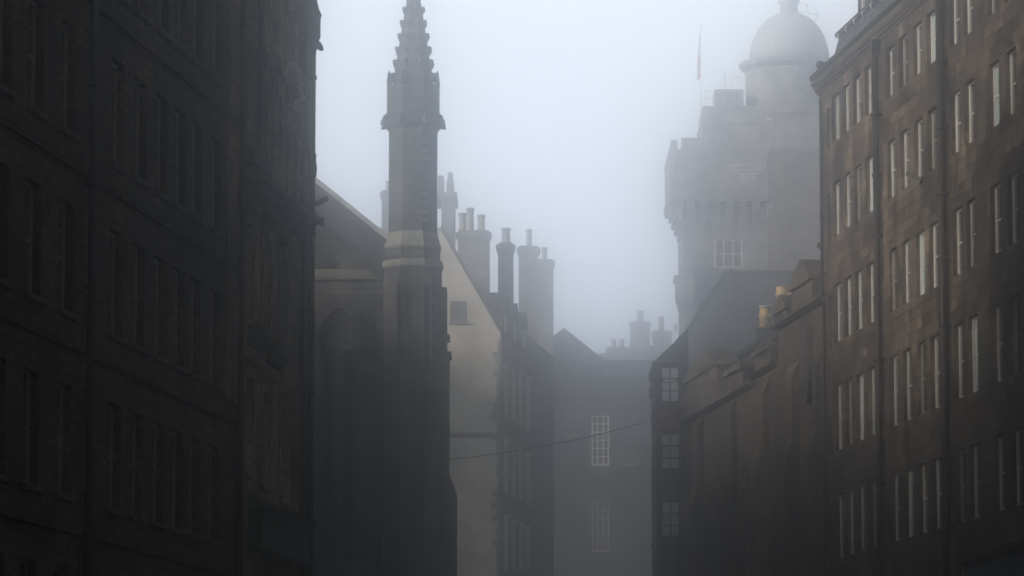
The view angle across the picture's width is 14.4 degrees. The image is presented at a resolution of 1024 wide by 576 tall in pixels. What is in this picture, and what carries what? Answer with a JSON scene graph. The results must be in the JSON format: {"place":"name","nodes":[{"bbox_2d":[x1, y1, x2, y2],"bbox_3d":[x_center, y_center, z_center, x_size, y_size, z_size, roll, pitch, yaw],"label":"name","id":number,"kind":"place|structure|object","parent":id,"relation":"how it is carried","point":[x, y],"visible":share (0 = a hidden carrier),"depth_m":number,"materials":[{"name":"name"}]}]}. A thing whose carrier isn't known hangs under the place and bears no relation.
{"place":"outdoors","nodes":[
{"label":"outdoors","id":0,"kind":"place"},
{"bbox_2d":[315,0,857,354],"label":"sky","id":1,"kind":"structure","parent":0,"point":[561,117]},
{"bbox_2d":[554,328,654,575],"bbox_3d":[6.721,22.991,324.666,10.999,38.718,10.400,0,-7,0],"label":"gabled house","id":2,"kind":"structure","parent":0,"point":[602,507],"depth_m":320.77,"materials":[{"name":"grey stone"}]},
{"bbox_2d":[567,407,579,436],"bbox_3d":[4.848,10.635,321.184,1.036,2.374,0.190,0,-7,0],"label":"window","id":3,"kind":"structure","parent":2,"relation":"in","point":[572,412],"depth_m":321.24,"materials":[{"name":"grey glass"}]},
{"bbox_2d":[591,416,609,465],"bbox_3d":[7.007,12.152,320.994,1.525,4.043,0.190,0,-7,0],"label":"window","id":4,"kind":"structure","parent":2,"relation":"in","point":[600,424],"depth_m":321.00,"materials":[{"name":"white paint"}]},
{"bbox_2d":[591,502,609,552],"bbox_3d":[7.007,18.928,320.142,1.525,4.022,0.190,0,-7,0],"label":"window","id":5,"kind":"structure","parent":2,"relation":"in","point":[600,510],"depth_m":320.14,"materials":[{"name":"grey glass"}]},
{"bbox_2d":[622,420,638,465],"bbox_3d":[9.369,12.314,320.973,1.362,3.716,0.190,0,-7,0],"label":"window","id":6,"kind":"structure","parent":2,"relation":"in","point":[629,435],"depth_m":321.00,"materials":[{"name":"grey glass"}]},
{"bbox_2d":[599,310,676,359],"bbox_3d":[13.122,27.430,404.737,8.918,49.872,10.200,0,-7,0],"label":"chimneyed house","id":7,"kind":"structure","parent":0,"point":[640,348],"depth_m":402.97,"materials":[{"name":"grey stone"}]},
{"bbox_2d":[686,270,794,370],"bbox_3d":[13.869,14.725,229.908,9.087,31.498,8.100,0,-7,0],"label":"slate roofed house","id":8,"kind":"structure","parent":0,"point":[726,316],"depth_m":229.28,"materials":[{"name":"grey stone"}]},
{"bbox_2d":[664,0,829,336],"bbox_3d":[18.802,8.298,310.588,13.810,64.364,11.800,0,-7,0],"label":"domed tower","id":9,"kind":"structure","parent":0,"point":[739,195],"depth_m":307.93,"materials":[{"name":"grey stone"}]},
{"bbox_2d":[697,25,700,137],"bbox_3d":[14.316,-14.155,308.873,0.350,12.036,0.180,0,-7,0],"label":"flagpole","id":10,"kind":"object","parent":9,"relation":"on","point":[699,63],"visible":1,"depth_m":309.21,"materials":[{"name":"white metal"}]},
{"bbox_2d":[713,240,742,268],"bbox_3d":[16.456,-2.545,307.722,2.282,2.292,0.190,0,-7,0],"label":"window","id":11,"kind":"structure","parent":9,"relation":"in","point":[727,253],"depth_m":307.80,"materials":[{"name":"white paint"}]},
{"bbox_2d":[734,286,790,363],"bbox_3d":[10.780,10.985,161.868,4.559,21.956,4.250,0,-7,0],"label":"chimney gable","id":12,"kind":"structure","parent":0,"point":[764,332],"depth_m":161.52,"materials":[{"name":"stone"}]},
{"bbox_2d":[678,259,956,575],"bbox_3d":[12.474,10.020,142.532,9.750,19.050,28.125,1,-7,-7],"label":"crenellated hall","id":13,"kind":"structure","parent":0,"point":[751,485],"depth_m":138.67,"materials":[{"name":"stone"}]},
{"label":"ground","id":14,"kind":"structure","parent":0,"visible":0},
{"bbox_2d":[0,0,247,575],"bbox_3d":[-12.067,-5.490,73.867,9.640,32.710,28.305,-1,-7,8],"label":"tenement","id":15,"kind":"structure","parent":14,"relation":"on","point":[123,192],"depth_m":75.93,"materials":[{"name":"stone"}]},
{"bbox_2d":[0,0,16,99],"bbox_3d":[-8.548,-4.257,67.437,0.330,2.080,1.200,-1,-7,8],"label":"window","id":16,"kind":"structure","parent":15,"relation":"in","point":[4,90],"depth_m":67.86,"materials":[{"name":"grey paint"}]},
{"bbox_2d":[21,370,43,492],"bbox_3d":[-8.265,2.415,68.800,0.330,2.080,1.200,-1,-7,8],"label":"window","id":17,"kind":"structure","parent":15,"relation":"in","point":[25,485],"depth_m":69.20,"materials":[{"name":"grey paint"}]},
{"bbox_2d":[24,182,45,305],"bbox_3d":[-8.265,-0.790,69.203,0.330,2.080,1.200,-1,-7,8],"label":"window","id":18,"kind":"structure","parent":15,"relation":"in","point":[28,294],"depth_m":69.61,"materials":[{"name":"grey paint"}]},
{"bbox_2d":[27,0,48,120],"bbox_3d":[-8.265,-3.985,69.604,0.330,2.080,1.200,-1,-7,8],"label":"window","id":19,"kind":"structure","parent":15,"relation":"in","point":[31,107],"depth_m":70.02,"materials":[{"name":"grey paint"}]},
{"bbox_2d":[54,384,75,502],"bbox_3d":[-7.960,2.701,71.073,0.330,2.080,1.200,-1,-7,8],"label":"window","id":20,"kind":"structure","parent":15,"relation":"in","point":[59,495],"depth_m":71.49,"materials":[{"name":"grey paint"}]},
{"bbox_2d":[57,202,77,320],"bbox_3d":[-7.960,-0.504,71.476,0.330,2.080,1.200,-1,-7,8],"label":"window","id":21,"kind":"structure","parent":15,"relation":"in","point":[61,311],"depth_m":71.89,"materials":[{"name":"grey paint"}]},
{"bbox_2d":[59,24,80,142],"bbox_3d":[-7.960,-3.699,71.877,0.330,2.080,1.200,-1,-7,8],"label":"window","id":22,"kind":"structure","parent":15,"relation":"in","point":[63,129],"depth_m":72.29,"materials":[{"name":"grey paint"}]},
{"bbox_2d":[106,405,124,517],"bbox_3d":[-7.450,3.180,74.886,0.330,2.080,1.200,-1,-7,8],"label":"window","id":23,"kind":"structure","parent":15,"relation":"in","point":[109,510],"depth_m":75.30,"materials":[{"name":"grey paint"}]},
{"bbox_2d":[108,232,126,344],"bbox_3d":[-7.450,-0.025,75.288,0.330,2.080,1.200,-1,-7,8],"label":"window","id":24,"kind":"structure","parent":15,"relation":"in","point":[112,336],"depth_m":75.71,"materials":[{"name":"grey paint"}]},
{"bbox_2d":[110,63,128,174],"bbox_3d":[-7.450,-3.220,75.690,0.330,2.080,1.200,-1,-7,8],"label":"window","id":25,"kind":"structure","parent":15,"relation":"in","point":[116,165],"depth_m":76.11,"materials":[{"name":"grey paint"}]},
{"bbox_2d":[129,414,147,523],"bbox_3d":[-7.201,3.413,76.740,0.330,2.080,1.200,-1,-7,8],"label":"window","id":26,"kind":"structure","parent":15,"relation":"in","point":[132,517],"depth_m":77.18,"materials":[{"name":"grey paint"}]},
{"bbox_2d":[131,246,148,355],"bbox_3d":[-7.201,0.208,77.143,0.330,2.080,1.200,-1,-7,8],"label":"window","id":27,"kind":"structure","parent":15,"relation":"in","point":[134,346],"depth_m":77.58,"materials":[{"name":"grey paint"}]},
{"bbox_2d":[133,80,150,189],"bbox_3d":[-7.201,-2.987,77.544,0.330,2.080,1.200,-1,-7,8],"label":"window","id":28,"kind":"structure","parent":15,"relation":"in","point":[136,178],"depth_m":77.98,"materials":[{"name":"grey paint"}]},
{"bbox_2d":[150,423,167,530],"bbox_3d":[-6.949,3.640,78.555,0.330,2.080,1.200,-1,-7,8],"label":"window","id":29,"kind":"structure","parent":15,"relation":"in","point":[153,523],"depth_m":78.99,"materials":[{"name":"grey paint"}]},
{"bbox_2d":[152,259,169,365],"bbox_3d":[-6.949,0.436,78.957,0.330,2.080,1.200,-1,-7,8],"label":"window","id":30,"kind":"structure","parent":15,"relation":"in","point":[155,357],"depth_m":79.40,"materials":[{"name":"grey paint"}]},
{"bbox_2d":[154,97,171,203],"bbox_3d":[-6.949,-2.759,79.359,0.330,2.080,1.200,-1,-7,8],"label":"window","id":31,"kind":"structure","parent":15,"relation":"in","point":[157,192],"depth_m":79.79,"materials":[{"name":"grey paint"}]},
{"bbox_2d":[156,0,173,42],"bbox_3d":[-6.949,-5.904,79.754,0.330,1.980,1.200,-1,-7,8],"label":"window","id":32,"kind":"structure","parent":15,"relation":"in","point":[159,29],"depth_m":80.02,"materials":[{"name":"grey paint"}]},
{"bbox_2d":[170,431,186,535],"bbox_3d":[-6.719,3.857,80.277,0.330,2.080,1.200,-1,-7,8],"label":"window","id":33,"kind":"structure","parent":15,"relation":"in","point":[173,529],"depth_m":80.71,"materials":[{"name":"grey paint"}]},
{"bbox_2d":[172,270,188,374],"bbox_3d":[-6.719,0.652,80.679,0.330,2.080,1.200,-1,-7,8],"label":"window","id":34,"kind":"structure","parent":15,"relation":"in","point":[175,366],"depth_m":81.12,"materials":[{"name":"black glass"}]},
{"bbox_2d":[173,112,190,215],"bbox_3d":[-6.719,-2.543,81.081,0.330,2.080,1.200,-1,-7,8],"label":"window","id":35,"kind":"structure","parent":15,"relation":"in","point":[176,205],"depth_m":81.52,"materials":[{"name":"grey paint"}]},
{"bbox_2d":[175,0,191,58],"bbox_3d":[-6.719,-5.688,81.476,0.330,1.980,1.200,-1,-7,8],"label":"window","id":36,"kind":"structure","parent":15,"relation":"in","point":[178,46],"depth_m":81.88,"materials":[{"name":"grey paint"}]},
{"bbox_2d":[186,438,202,540],"bbox_3d":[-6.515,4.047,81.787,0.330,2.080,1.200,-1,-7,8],"label":"window","id":37,"kind":"structure","parent":15,"relation":"in","point":[190,535],"depth_m":82.22,"materials":[{"name":"grey paint"}]},
{"bbox_2d":[188,280,204,382],"bbox_3d":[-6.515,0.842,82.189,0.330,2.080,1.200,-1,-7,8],"label":"window","id":38,"kind":"structure","parent":15,"relation":"in","point":[192,375],"depth_m":82.62,"materials":[{"name":"black glass"}]},
{"bbox_2d":[190,124,205,226],"bbox_3d":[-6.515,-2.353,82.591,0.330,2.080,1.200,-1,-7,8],"label":"window","id":39,"kind":"structure","parent":15,"relation":"in","point":[193,217],"depth_m":83.05,"materials":[{"name":"grey paint"}]},
{"bbox_2d":[191,0,207,71],"bbox_3d":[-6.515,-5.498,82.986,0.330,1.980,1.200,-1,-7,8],"label":"window","id":40,"kind":"structure","parent":15,"relation":"in","point":[194,60],"depth_m":83.41,"materials":[{"name":"grey paint"}]},
{"bbox_2d":[206,446,222,546],"bbox_3d":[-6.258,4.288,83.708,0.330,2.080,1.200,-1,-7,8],"label":"window","id":41,"kind":"structure","parent":15,"relation":"in","point":[210,541],"depth_m":84.15,"materials":[{"name":"grey paint"}]},
{"bbox_2d":[208,292,223,391],"bbox_3d":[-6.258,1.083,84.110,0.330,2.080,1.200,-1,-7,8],"label":"window","id":42,"kind":"structure","parent":15,"relation":"in","point":[211,384],"depth_m":84.56,"materials":[{"name":"black glass"}]},
{"bbox_2d":[209,140,224,239],"bbox_3d":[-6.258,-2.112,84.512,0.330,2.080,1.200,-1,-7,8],"label":"window","id":43,"kind":"structure","parent":15,"relation":"in","point":[212,229],"depth_m":84.95,"materials":[{"name":"grey paint"}]},
{"bbox_2d":[211,0,226,88],"bbox_3d":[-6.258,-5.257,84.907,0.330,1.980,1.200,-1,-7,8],"label":"window","id":44,"kind":"structure","parent":15,"relation":"in","point":[214,77],"depth_m":85.35,"materials":[{"name":"grey paint"}]},
{"bbox_2d":[242,0,320,575],"bbox_3d":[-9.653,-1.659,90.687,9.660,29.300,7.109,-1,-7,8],"label":"tenement","id":45,"kind":"structure","parent":14,"relation":"on","point":[283,221],"depth_m":90.05,"materials":[{"name":"stone"}]},
{"bbox_2d":[244,355,262,480],"bbox_3d":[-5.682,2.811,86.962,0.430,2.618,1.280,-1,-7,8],"label":"window","id":46,"kind":"structure","parent":45,"relation":"in","point":[252,364],"depth_m":87.03,"materials":[{"name":"white paint"}]},
{"bbox_2d":[245,201,262,325],"bbox_3d":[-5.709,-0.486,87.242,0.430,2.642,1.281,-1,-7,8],"label":"window","id":47,"kind":"structure","parent":45,"relation":"in","point":[253,211],"depth_m":87.52,"materials":[{"name":"white paint"}]},
{"bbox_2d":[254,0,267,43],"bbox_3d":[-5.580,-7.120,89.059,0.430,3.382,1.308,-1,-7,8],"label":"window","id":48,"kind":"structure","parent":45,"relation":"in","point":[265,40],"depth_m":89.18,"materials":[{"name":"white paint"}]},
{"bbox_2d":[256,50,275,158],"bbox_3d":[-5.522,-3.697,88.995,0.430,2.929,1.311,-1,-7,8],"label":"window","id":49,"kind":"structure","parent":45,"relation":"in","point":[266,56],"depth_m":89.44,"materials":[{"name":"white paint"}]},
{"bbox_2d":[260,218,279,327],"bbox_3d":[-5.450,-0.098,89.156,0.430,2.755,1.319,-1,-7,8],"label":"window","id":50,"kind":"structure","parent":45,"relation":"in","point":[268,227],"depth_m":89.10,"materials":[{"name":"white paint"}]},
{"bbox_2d":[260,371,280,493],"bbox_3d":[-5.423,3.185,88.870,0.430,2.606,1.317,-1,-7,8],"label":"window","id":51,"kind":"structure","parent":45,"relation":"in","point":[268,379],"depth_m":88.68,"materials":[{"name":"white paint"}]},
{"bbox_2d":[269,0,282,58],"bbox_3d":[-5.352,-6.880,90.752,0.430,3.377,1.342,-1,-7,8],"label":"window","id":52,"kind":"structure","parent":45,"relation":"in","point":[278,54],"depth_m":90.61,"materials":[{"name":"white paint"}]},
{"bbox_2d":[271,69,290,187],"bbox_3d":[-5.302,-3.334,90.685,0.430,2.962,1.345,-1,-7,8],"label":"window","id":53,"kind":"structure","parent":45,"relation":"in","point":[277,75],"depth_m":90.72,"materials":[{"name":"white paint"}]},
{"bbox_2d":[277,235,296,360],"bbox_3d":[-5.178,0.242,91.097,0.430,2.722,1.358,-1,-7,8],"label":"window","id":54,"kind":"structure","parent":45,"relation":"in","point":[285,244],"depth_m":91.03,"materials":[{"name":"white paint"}]},
{"bbox_2d":[278,386,297,505],"bbox_3d":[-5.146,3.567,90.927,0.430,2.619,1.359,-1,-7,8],"label":"window","id":55,"kind":"structure","parent":45,"relation":"in","point":[286,394],"depth_m":90.76,"materials":[{"name":"white paint"}]},
{"bbox_2d":[285,0,297,76],"bbox_3d":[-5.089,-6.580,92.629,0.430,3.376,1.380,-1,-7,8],"label":"window","id":56,"kind":"structure","parent":45,"relation":"in","point":[293,71],"depth_m":92.49,"materials":[{"name":"white paint"}]},
{"bbox_2d":[287,86,305,199],"bbox_3d":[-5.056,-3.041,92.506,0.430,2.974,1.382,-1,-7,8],"label":"window","id":57,"kind":"structure","parent":45,"relation":"in","point":[292,92],"depth_m":92.42,"materials":[{"name":"white paint"}]},
{"bbox_2d":[299,0,321,575],"bbox_3d":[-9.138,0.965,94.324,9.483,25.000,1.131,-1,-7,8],"label":"tenement","id":58,"kind":"structure","parent":14,"relation":"on","point":[315,24],"depth_m":93.99,"materials":[{"name":"stone"}]},
{"bbox_2d":[309,110,316,176],"bbox_3d":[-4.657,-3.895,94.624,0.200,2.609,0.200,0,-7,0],"label":"sign bracket","id":59,"kind":"object","parent":58,"relation":"attached to","point":[313,168],"visible":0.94,"depth_m":94.44,"materials":[{"name":"black metal"}]},
{"bbox_2d":[313,177,387,575],"bbox_3d":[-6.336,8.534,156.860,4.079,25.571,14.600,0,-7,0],"label":"church","id":60,"kind":"structure","parent":14,"relation":"on","point":[350,251],"depth_m":150.76,"materials":[{"name":"stone"}]},
{"bbox_2d":[321,351,333,562],"bbox_3d":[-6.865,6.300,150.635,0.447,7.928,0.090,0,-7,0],"label":"window","id":61,"kind":"structure","parent":60,"relation":"in","point":[327,356],"depth_m":150.63,"materials":[{"name":"glass"}]},
{"bbox_2d":[341,351,354,562],"bbox_3d":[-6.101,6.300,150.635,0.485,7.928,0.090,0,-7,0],"label":"window","id":62,"kind":"structure","parent":60,"relation":"in","point":[348,357],"depth_m":150.63,"materials":[{"name":"glass"}]},
{"bbox_2d":[380,0,456,575],"bbox_3d":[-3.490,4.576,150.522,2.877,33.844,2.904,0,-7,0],"label":"spired turret","id":63,"kind":"object","parent":14,"relation":"on","point":[419,523],"visible":1,"depth_m":149.86,"materials":[{"name":"stone"}]},
{"bbox_2d":[380,172,457,248],"bbox_3d":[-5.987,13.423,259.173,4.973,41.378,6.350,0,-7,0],"label":"tall chimneyed house","id":64,"kind":"structure","parent":14,"relation":"on","point":[447,203],"depth_m":258.61,"materials":[{"name":"stone"}]},
{"bbox_2d":[438,207,538,575],"bbox_3d":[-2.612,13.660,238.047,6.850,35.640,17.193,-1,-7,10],"label":"harled house","id":65,"kind":"structure","parent":14,"relation":"on","point":[494,361],"depth_m":231.70,"materials":[{"name":"beige paint"}]},
{"bbox_2d":[449,301,469,323],"bbox_3d":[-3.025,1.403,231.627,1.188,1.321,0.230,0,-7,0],"label":"window","id":66,"kind":"structure","parent":65,"relation":"in","point":[458,308],"depth_m":231.66,"materials":[{"name":"grey glass"}]},
{"bbox_2d":[517,229,554,575],"bbox_3d":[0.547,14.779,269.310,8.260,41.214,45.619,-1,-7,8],"label":"stone house","id":67,"kind":"structure","parent":14,"relation":"on","point":[535,288],"depth_m":254.11,"materials":[{"name":"grey stone"}]},
{"bbox_2d":[649,328,687,575],"bbox_3d":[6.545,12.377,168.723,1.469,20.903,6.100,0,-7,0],"label":"bay window house","id":68,"kind":"structure","parent":14,"relation":"on","point":[668,371],"depth_m":166.59,"materials":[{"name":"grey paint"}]},
{"bbox_2d":[660,366,679,402],"bbox_3d":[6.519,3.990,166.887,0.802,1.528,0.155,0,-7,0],"label":"window","id":69,"kind":"structure","parent":68,"relation":"in","point":[669,375],"depth_m":166.90,"materials":[{"name":"grey glass"}]},
{"bbox_2d":[661,433,679,469],"bbox_3d":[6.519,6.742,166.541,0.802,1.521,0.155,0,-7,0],"label":"window","id":70,"kind":"structure","parent":68,"relation":"in","point":[670,442],"depth_m":166.57,"materials":[{"name":"grey glass"}]},
{"bbox_2d":[661,501,680,537],"bbox_3d":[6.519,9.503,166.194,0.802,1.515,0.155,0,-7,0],"label":"window","id":71,"kind":"structure","parent":68,"relation":"in","point":[670,510],"depth_m":166.21,"materials":[{"name":"grey glass"}]},
{"bbox_2d":[809,0,1023,575],"bbox_3d":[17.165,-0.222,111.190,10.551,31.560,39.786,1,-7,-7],"label":"tenement","id":72,"kind":"structure","parent":14,"relation":"on","point":[922,285],"depth_m":115.31,"materials":[{"name":"brown stone"}]},
{"bbox_2d":[839,384,842,449],"bbox_3d":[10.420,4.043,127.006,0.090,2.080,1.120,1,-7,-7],"label":"window","id":73,"kind":"structure","parent":72,"relation":"in","point":[840,386],"depth_m":127.44,"materials":[{"name":"grey glass"}]},
{"bbox_2d":[840,494,843,556],"bbox_3d":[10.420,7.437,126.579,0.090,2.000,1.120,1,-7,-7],"label":"window","id":74,"kind":"structure","parent":72,"relation":"in","point":[841,496],"depth_m":127.03,"materials":[{"name":"white paint"}]},
{"bbox_2d":[849,379,853,444],"bbox_3d":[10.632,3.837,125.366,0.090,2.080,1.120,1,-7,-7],"label":"window","id":75,"kind":"structure","parent":72,"relation":"in","point":[850,381],"depth_m":125.77,"materials":[{"name":"grey glass"}]},
{"bbox_2d":[859,271,862,329],"bbox_3d":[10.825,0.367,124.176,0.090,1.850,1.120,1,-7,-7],"label":"window","id":76,"kind":"structure","parent":72,"relation":"in","point":[860,273],"depth_m":124.59,"materials":[{"name":"white paint"}]},
{"bbox_2d":[860,373,863,439],"bbox_3d":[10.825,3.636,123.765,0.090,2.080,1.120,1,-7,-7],"label":"window","id":77,"kind":"structure","parent":72,"relation":"in","point":[862,375],"depth_m":124.21,"materials":[{"name":"grey glass"}]},
{"bbox_2d":[861,486,865,550],"bbox_3d":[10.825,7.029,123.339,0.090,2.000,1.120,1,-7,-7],"label":"window","id":78,"kind":"structure","parent":72,"relation":"in","point":[862,488],"depth_m":123.73,"materials":[{"name":"white paint"}]},
{"bbox_2d":[891,140,895,196],"bbox_3d":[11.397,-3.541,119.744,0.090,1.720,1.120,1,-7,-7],"label":"window","id":79,"kind":"structure","parent":72,"relation":"in","point":[893,152],"depth_m":120.15,"materials":[{"name":"white paint"}]},
{"bbox_2d":[893,249,896,310],"bbox_3d":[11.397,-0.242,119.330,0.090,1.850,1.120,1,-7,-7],"label":"window","id":80,"kind":"structure","parent":72,"relation":"in","point":[895,251],"depth_m":119.74,"materials":[{"name":"white paint"}]},
{"bbox_2d":[894,356,898,425],"bbox_3d":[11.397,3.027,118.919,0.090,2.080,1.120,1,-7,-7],"label":"window","id":81,"kind":"structure","parent":72,"relation":"in","point":[896,403],"depth_m":119.31,"materials":[{"name":"grey glass"}]},
{"bbox_2d":[895,473,899,540],"bbox_3d":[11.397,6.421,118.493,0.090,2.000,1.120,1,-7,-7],"label":"window","id":82,"kind":"structure","parent":72,"relation":"in","point":[897,487],"depth_m":118.90,"materials":[{"name":"grey glass"}]},
{"bbox_2d":[903,36,907,84],"bbox_3d":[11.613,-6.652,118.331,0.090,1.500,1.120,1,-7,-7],"label":"window","id":83,"kind":"structure","parent":72,"relation":"in","point":[905,46],"depth_m":118.73,"materials":[{"name":"white paint"}]},
{"bbox_2d":[904,130,908,187],"bbox_3d":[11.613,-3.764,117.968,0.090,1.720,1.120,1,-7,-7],"label":"window","id":84,"kind":"structure","parent":72,"relation":"in","point":[906,135],"depth_m":118.38,"materials":[{"name":"white paint"}]},
{"bbox_2d":[906,241,910,303],"bbox_3d":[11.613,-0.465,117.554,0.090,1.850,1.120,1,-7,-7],"label":"window","id":85,"kind":"structure","parent":72,"relation":"in","point":[908,288],"depth_m":117.97,"materials":[{"name":"white paint"}]},
{"bbox_2d":[907,349,911,419],"bbox_3d":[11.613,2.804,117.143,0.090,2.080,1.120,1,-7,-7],"label":"window","id":86,"kind":"structure","parent":72,"relation":"in","point":[909,369],"depth_m":117.54,"materials":[{"name":"grey glass"}]},
{"bbox_2d":[908,468,913,536],"bbox_3d":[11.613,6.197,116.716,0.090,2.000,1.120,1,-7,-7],"label":"window","id":87,"kind":"structure","parent":72,"relation":"in","point":[910,472],"depth_m":117.11,"materials":[{"name":"grey glass"}]},
{"bbox_2d":[917,23,921,73],"bbox_3d":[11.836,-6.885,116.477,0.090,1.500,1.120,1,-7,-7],"label":"window","id":88,"kind":"structure","parent":72,"relation":"in","point":[919,29],"depth_m":116.86,"materials":[{"name":"white glass"}]},
{"bbox_2d":[918,119,922,176],"bbox_3d":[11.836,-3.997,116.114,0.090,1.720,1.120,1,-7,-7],"label":"window","id":89,"kind":"structure","parent":72,"relation":"in","point":[920,124],"depth_m":116.54,"materials":[{"name":"white paint"}]},
{"bbox_2d":[920,232,924,295],"bbox_3d":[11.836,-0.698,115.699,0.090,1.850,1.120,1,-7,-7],"label":"window","id":90,"kind":"structure","parent":72,"relation":"in","point":[922,256],"depth_m":116.09,"materials":[{"name":"white paint"}]},
{"bbox_2d":[921,342,926,413],"bbox_3d":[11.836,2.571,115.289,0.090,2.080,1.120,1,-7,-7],"label":"window","id":91,"kind":"structure","parent":72,"relation":"in","point":[923,346],"depth_m":115.69,"materials":[{"name":"grey glass"}]},
{"bbox_2d":[923,463,927,532],"bbox_3d":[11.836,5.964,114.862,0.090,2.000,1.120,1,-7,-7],"label":"window","id":92,"kind":"structure","parent":72,"relation":"in","point":[925,490],"depth_m":115.24,"materials":[{"name":"grey glass"}]},
{"bbox_2d":[931,12,935,63],"bbox_3d":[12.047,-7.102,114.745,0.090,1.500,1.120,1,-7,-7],"label":"window","id":93,"kind":"structure","parent":72,"relation":"in","point":[933,39],"depth_m":115.16,"materials":[{"name":"white glass"}]},
{"bbox_2d":[932,109,936,167],"bbox_3d":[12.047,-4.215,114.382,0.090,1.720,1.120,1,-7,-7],"label":"window","id":94,"kind":"structure","parent":72,"relation":"in","point":[934,115],"depth_m":114.76,"materials":[{"name":"white paint"}]},
{"bbox_2d":[933,223,938,287],"bbox_3d":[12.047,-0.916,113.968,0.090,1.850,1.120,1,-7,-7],"label":"window","id":95,"kind":"structure","parent":72,"relation":"in","point":[935,228],"depth_m":114.37,"materials":[{"name":"white paint"}]},
{"bbox_2d":[935,335,939,407],"bbox_3d":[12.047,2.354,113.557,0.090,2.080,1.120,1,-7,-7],"label":"window","id":96,"kind":"structure","parent":72,"relation":"in","point":[937,341],"depth_m":113.95,"materials":[{"name":"grey glass"}]},
{"bbox_2d":[936,458,941,528],"bbox_3d":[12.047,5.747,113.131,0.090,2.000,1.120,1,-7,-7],"label":"window","id":97,"kind":"structure","parent":72,"relation":"in","point":[938,463],"depth_m":113.54,"materials":[{"name":"grey glass"}]},
{"bbox_2d":[954,0,959,43],"bbox_3d":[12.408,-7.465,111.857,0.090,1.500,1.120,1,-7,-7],"label":"window","id":98,"kind":"structure","parent":72,"relation":"in","point":[956,2],"depth_m":112.27,"materials":[{"name":"white paint"}]},
{"bbox_2d":[955,91,960,152],"bbox_3d":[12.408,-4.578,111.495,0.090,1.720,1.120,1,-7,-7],"label":"window","id":99,"kind":"structure","parent":72,"relation":"in","point":[957,96],"depth_m":111.89,"materials":[{"name":"white paint"}]},
{"bbox_2d":[957,208,962,274],"bbox_3d":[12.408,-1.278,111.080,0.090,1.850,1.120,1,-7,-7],"label":"window","id":100,"kind":"structure","parent":72,"relation":"in","point":[959,213],"depth_m":111.48,"materials":[{"name":"white paint"}]},
{"bbox_2d":[958,323,964,398],"bbox_3d":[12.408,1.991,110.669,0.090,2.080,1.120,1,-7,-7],"label":"window","id":101,"kind":"structure","parent":72,"relation":"in","point":[960,327],"depth_m":111.04,"materials":[{"name":"grey glass"}]},
{"bbox_2d":[960,449,965,521],"bbox_3d":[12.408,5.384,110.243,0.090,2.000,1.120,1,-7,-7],"label":"window","id":102,"kind":"structure","parent":72,"relation":"in","point":[962,453],"depth_m":110.64,"materials":[{"name":"grey glass"}]},
{"bbox_2d":[969,81,974,142],"bbox_3d":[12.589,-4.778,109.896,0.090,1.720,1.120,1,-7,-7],"label":"window","id":103,"kind":"structure","parent":72,"relation":"in","point":[971,86],"depth_m":110.29,"materials":[{"name":"white paint"}]},
{"bbox_2d":[970,199,976,266],"bbox_3d":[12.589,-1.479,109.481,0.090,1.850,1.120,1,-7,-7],"label":"window","id":104,"kind":"structure","parent":72,"relation":"in","point":[972,204],"depth_m":109.86,"materials":[{"name":"white paint"}]},
{"bbox_2d":[972,316,977,392],"bbox_3d":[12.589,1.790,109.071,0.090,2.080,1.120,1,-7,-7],"label":"window","id":105,"kind":"structure","parent":72,"relation":"in","point":[974,320],"depth_m":109.46,"materials":[{"name":"grey glass"}]},
{"bbox_2d":[974,444,979,517],"bbox_3d":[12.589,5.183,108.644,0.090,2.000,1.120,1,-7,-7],"label":"window","id":106,"kind":"structure","parent":72,"relation":"in","point":[976,447],"depth_m":109.03,"materials":[{"name":"grey glass"}]},
{"bbox_2d":[993,62,999,125],"bbox_3d":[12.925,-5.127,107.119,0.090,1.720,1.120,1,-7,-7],"label":"window","id":107,"kind":"structure","parent":72,"relation":"in","point":[996,67],"depth_m":107.52,"materials":[{"name":"white paint"}]},
{"bbox_2d":[995,184,1001,252],"bbox_3d":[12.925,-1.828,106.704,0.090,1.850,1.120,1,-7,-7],"label":"window","id":108,"kind":"structure","parent":72,"relation":"in","point":[998,188],"depth_m":107.08,"materials":[{"name":"white paint"}]},
{"bbox_2d":[997,304,1003,381],"bbox_3d":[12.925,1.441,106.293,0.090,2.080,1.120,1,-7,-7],"label":"window","id":109,"kind":"structure","parent":72,"relation":"in","point":[999,308],"depth_m":106.69,"materials":[{"name":"grey glass"}]},
{"bbox_2d":[999,435,1004,510],"bbox_3d":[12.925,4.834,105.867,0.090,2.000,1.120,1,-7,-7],"label":"window","id":110,"kind":"structure","parent":72,"relation":"in","point":[1001,438],"depth_m":106.24,"materials":[{"name":"grey glass"}]},
{"bbox_2d":[1010,49,1016,114],"bbox_3d":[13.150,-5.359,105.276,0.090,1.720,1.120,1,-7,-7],"label":"window","id":111,"kind":"structure","parent":72,"relation":"in","point":[1013,54],"depth_m":105.65,"materials":[{"name":"white paint"}]},
{"bbox_2d":[1012,173,1018,243],"bbox_3d":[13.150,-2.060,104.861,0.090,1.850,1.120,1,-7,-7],"label":"window","id":112,"kind":"structure","parent":72,"relation":"in","point":[1015,218],"depth_m":105.24,"materials":[{"name":"grey glass"}]},
{"bbox_2d":[1014,295,1020,374],"bbox_3d":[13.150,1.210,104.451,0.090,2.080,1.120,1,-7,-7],"label":"window","id":113,"kind":"structure","parent":72,"relation":"in","point":[1017,345],"depth_m":104.83,"materials":[{"name":"black glass"}]},
{"bbox_2d":[1016,428,1022,505],"bbox_3d":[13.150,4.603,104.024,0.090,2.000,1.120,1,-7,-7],"label":"window","id":114,"kind":"structure","parent":72,"relation":"in","point":[1019,473],"depth_m":104.39,"materials":[{"name":"grey glass"}]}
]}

